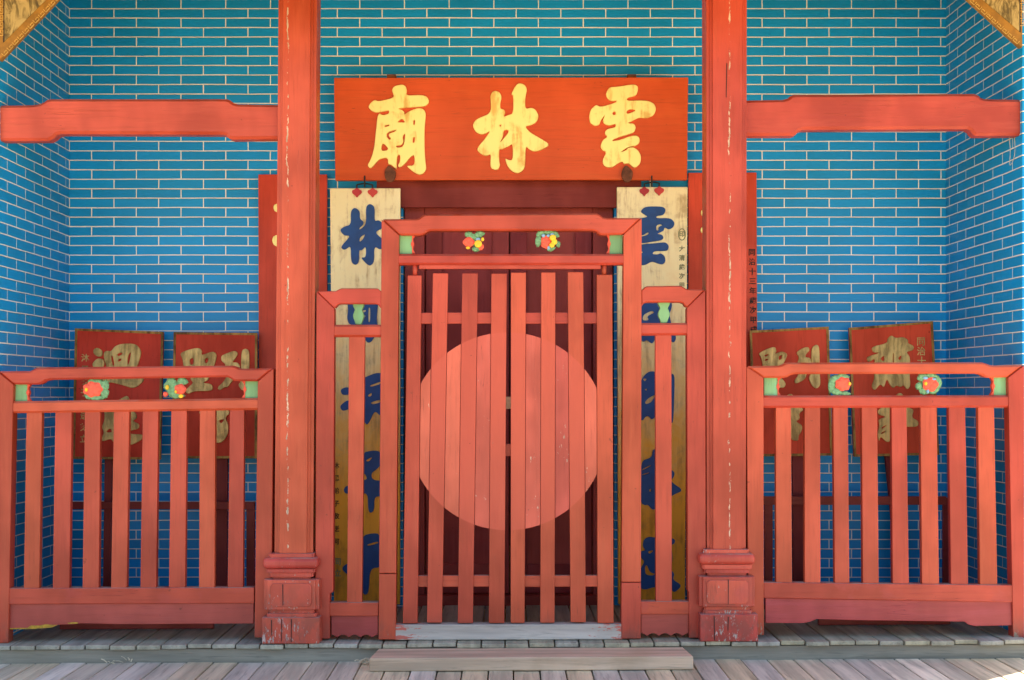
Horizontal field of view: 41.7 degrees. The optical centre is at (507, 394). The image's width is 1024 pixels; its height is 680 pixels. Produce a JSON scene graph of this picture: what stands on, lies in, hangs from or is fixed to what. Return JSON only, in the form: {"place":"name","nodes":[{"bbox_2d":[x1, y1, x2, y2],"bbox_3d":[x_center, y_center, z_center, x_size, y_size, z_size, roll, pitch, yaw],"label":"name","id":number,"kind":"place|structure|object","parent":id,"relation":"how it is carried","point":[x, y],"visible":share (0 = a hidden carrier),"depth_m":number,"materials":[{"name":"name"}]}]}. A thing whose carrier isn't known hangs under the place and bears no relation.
{"place":"outdoors","nodes":[
{"label":"outdoors","id":0,"kind":"place"},
{"bbox_2d":[354,658,368,663],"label":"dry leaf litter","id":1,"kind":"object","parent":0,"point":[362,661],"visible":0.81,"depth_m":5.67,"materials":[{"name":"plant"}]},
{"bbox_2d":[0,605,1023,649],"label":"porch floor","id":2,"kind":"structure","parent":0,"point":[242,636],"depth_m":5.85,"materials":[{"name":"grey wood"}]},
{"bbox_2d":[73,328,163,585],"bbox_3d":[-1.925,0.368,6.663,0.439,1.399,0.074,0,0,0],"label":"placard","id":3,"kind":"object","parent":2,"relation":"on","point":[108,348],"visible":0.55,"depth_m":6.66,"materials":[{"name":"red wood"}]},
{"bbox_2d":[60,623,214,628],"bbox_3d":[-1.680,1.017,6.111,0.699,0.093,0.022,0,0,0],"label":"loose plank","id":4,"kind":"object","parent":2,"relation":"on","point":[139,626],"visible":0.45,"depth_m":6.10,"materials":[{"name":"red paint"}]},
{"bbox_2d":[0,366,275,642],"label":"porch railing","id":5,"kind":"object","parent":2,"relation":"on","point":[32,603],"visible":1,"depth_m":5.81,"materials":[{"name":"red paint"}]},
{"bbox_2d":[73,502,254,611],"bbox_3d":[-1.714,0.796,6.586,0.956,0.547,0.022,0,0,0],"label":"placard rack","id":6,"kind":"object","parent":2,"relation":"on","point":[250,542],"visible":0.39,"depth_m":6.58,"materials":[{"name":"red paint"}]},
{"bbox_2d":[173,332,257,585],"bbox_3d":[-1.444,0.376,6.663,0.423,1.377,0.074,0,0,0],"label":"placard","id":7,"kind":"object","parent":2,"relation":"on","point":[239,350],"visible":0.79,"depth_m":6.65,"materials":[{"name":"red wood"}]},
{"bbox_2d":[262,0,321,643],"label":"porch column","id":8,"kind":"structure","parent":2,"relation":"on","point":[292,590],"depth_m":5.78,"materials":[{"name":"red paint"}]},
{"bbox_2d":[315,288,380,638],"bbox_3d":[-0.676,0.295,5.830,0.304,1.512,0.060,0,0,0],"label":"side panel","id":9,"kind":"object","parent":2,"relation":"on","point":[354,614],"visible":0.94,"depth_m":5.80,"materials":[{"name":"red paint"}]},
{"bbox_2d":[394,622,620,639],"bbox_3d":[0.006,1.022,5.835,0.987,0.069,0.070,0,0,0],"label":"door sill","id":10,"kind":"structure","parent":2,"relation":"on","point":[507,631],"depth_m":5.80,"materials":[{"name":"grey stone"}]},
{"bbox_2d":[379,214,641,638],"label":"wooden gate","id":11,"kind":"structure","parent":10,"relation":"on","point":[573,464],"depth_m":5.81,"materials":[{"name":"red paint"}]},
{"bbox_2d":[0,644,1023,673],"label":"porch fascia","id":12,"kind":"structure","parent":2,"relation":"attached to","point":[714,652],"depth_m":5.76,"materials":[{"name":"wood"}]},
{"bbox_2d":[641,286,705,637],"bbox_3d":[0.707,0.288,5.830,0.302,1.519,0.060,0,0,0],"label":"side panel","id":13,"kind":"object","parent":2,"relation":"on","point":[662,612],"visible":0.95,"depth_m":5.80,"materials":[{"name":"red paint"}]},
{"bbox_2d":[698,0,757,641],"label":"porch column","id":14,"kind":"structure","parent":2,"relation":"on","point":[726,586],"depth_m":5.78,"materials":[{"name":"red paint"}]},
{"bbox_2d":[749,327,831,580],"bbox_3d":[1.403,0.354,6.663,0.399,1.388,0.074,0,0,0],"label":"placard","id":15,"kind":"object","parent":2,"relation":"on","point":[774,347],"visible":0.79,"depth_m":6.66,"materials":[{"name":"red wood"}]},
{"bbox_2d":[764,496,948,608],"bbox_3d":[1.694,0.773,6.586,0.932,0.554,0.022,0,0,0],"label":"placard rack","id":16,"kind":"object","parent":2,"relation":"on","point":[769,502],"visible":0.56,"depth_m":6.58,"materials":[{"name":"red paint"}]},
{"bbox_2d":[818,619,949,624],"bbox_3d":[1.712,0.998,6.111,0.599,0.092,0.022,0,0,0],"label":"loose plank","id":17,"kind":"object","parent":2,"relation":"on","point":[845,622],"visible":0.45,"depth_m":6.10,"materials":[{"name":"red paint"}]},
{"bbox_2d":[746,362,1023,637],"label":"porch railing","id":18,"kind":"object","parent":2,"relation":"on","point":[987,599],"visible":0.99,"depth_m":5.81,"materials":[{"name":"red paint"}]},
{"bbox_2d":[848,321,938,510],"bbox_3d":[1.913,0.339,6.663,0.433,1.412,0.074,0,0,0],"label":"placard","id":19,"kind":"object","parent":2,"relation":"on","point":[908,342],"visible":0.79,"depth_m":6.66,"materials":[{"name":"red wood"}]},
{"bbox_2d":[333,545,730,646],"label":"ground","id":20,"kind":"structure","parent":0,"point":[505,609],"depth_m":7.57,"materials":[{"name":"grey stone"}]},
{"bbox_2d":[0,0,1023,635],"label":"temple building","id":21,"kind":"structure","parent":20,"relation":"on","point":[854,230],"depth_m":6.76,"materials":[{"name":"blue brick"}]},
{"bbox_2d":[0,0,59,61],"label":"corner bracket","id":22,"kind":"object","parent":21,"relation":"attached to","point":[20,20],"visible":1,"depth_m":5.81,"materials":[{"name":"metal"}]},
{"bbox_2d":[0,99,277,142],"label":"tie beam","id":23,"kind":"structure","parent":21,"relation":"attached to","point":[51,121],"depth_m":5.83,"materials":[{"name":"red paint"}]},
{"bbox_2d":[258,174,327,549],"bbox_3d":[-1.071,-0.042,6.732,0.346,2.122,0.029,0,0,0],"label":"red board","id":24,"kind":"object","parent":21,"relation":"attached to","point":[267,209],"visible":0.31,"depth_m":6.72,"materials":[{"name":"paint"}]},
{"bbox_2d":[330,175,400,603],"bbox_3d":[-0.706,-0.017,6.657,0.351,2.119,0.136,0,0,0],"label":"couplet board","id":25,"kind":"object","parent":21,"relation":"attached to","point":[358,215],"visible":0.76,"depth_m":6.70,"materials":[{"name":"beige wood"}]},
{"bbox_2d":[377,181,640,608],"bbox_3d":[0.009,0.002,6.811,1.324,2.149,0.159,0,0,0],"label":"door frame","id":26,"kind":"structure","parent":21,"relation":"attached to","point":[419,199],"depth_m":6.83,"materials":[{"name":"red paint"}]},
{"bbox_2d":[426,232,508,592],"bbox_3d":[-0.203,0.048,6.848,0.424,1.915,0.035,0,0,0],"label":"door leaf","id":27,"kind":"structure","parent":26,"relation":"in","point":[436,242],"depth_m":6.84,"materials":[{"name":"red paint"}]},
{"bbox_2d":[510,232,591,592],"bbox_3d":[0.223,0.048,6.848,0.416,1.915,0.035,0,0,0],"label":"door leaf","id":28,"kind":"structure","parent":26,"relation":"in","point":[520,242],"depth_m":6.84,"materials":[{"name":"red paint"}]},
{"bbox_2d":[334,74,687,181],"bbox_3d":[0.020,-1.313,6.632,1.738,0.531,0.080,0,0,0],"label":"signboard","id":29,"kind":"object","parent":21,"relation":"attached to","point":[393,127],"visible":1,"depth_m":6.62,"materials":[{"name":"orange paint"}]},
{"bbox_2d":[616,176,687,603],"bbox_3d":[0.722,-0.017,6.657,0.352,2.119,0.136,0,0,0],"label":"couplet board","id":30,"kind":"object","parent":21,"relation":"attached to","point":[661,212],"visible":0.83,"depth_m":6.70,"materials":[{"name":"beige wood"}]},
{"bbox_2d":[688,173,756,366],"bbox_3d":[1.081,-0.047,6.732,0.349,2.132,0.029,0,0,0],"label":"red board","id":31,"kind":"object","parent":21,"relation":"attached to","point":[694,230],"visible":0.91,"depth_m":6.72,"materials":[{"name":"paint"}]},
{"bbox_2d":[747,94,1019,137],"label":"tie beam","id":32,"kind":"structure","parent":21,"relation":"attached to","point":[973,116],"depth_m":5.83,"materials":[{"name":"red paint"}]},
{"bbox_2d":[965,0,1023,48],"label":"corner bracket","id":33,"kind":"object","parent":21,"relation":"attached to","point":[1004,17],"visible":1,"depth_m":5.81,"materials":[{"name":"metal"}]},
{"bbox_2d":[0,658,1023,679],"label":"boardwalk","id":34,"kind":"structure","parent":20,"relation":"on","point":[891,669],"depth_m":5.52,"materials":[{"name":"grey wood"}]},
{"bbox_2d":[369,647,692,670],"bbox_3d":[0.100,1.106,5.634,1.333,0.063,0.208,0,0,0],"label":"step plank","id":35,"kind":"object","parent":34,"relation":"on","point":[544,659],"visible":1,"depth_m":5.53,"materials":[{"name":"wood"}]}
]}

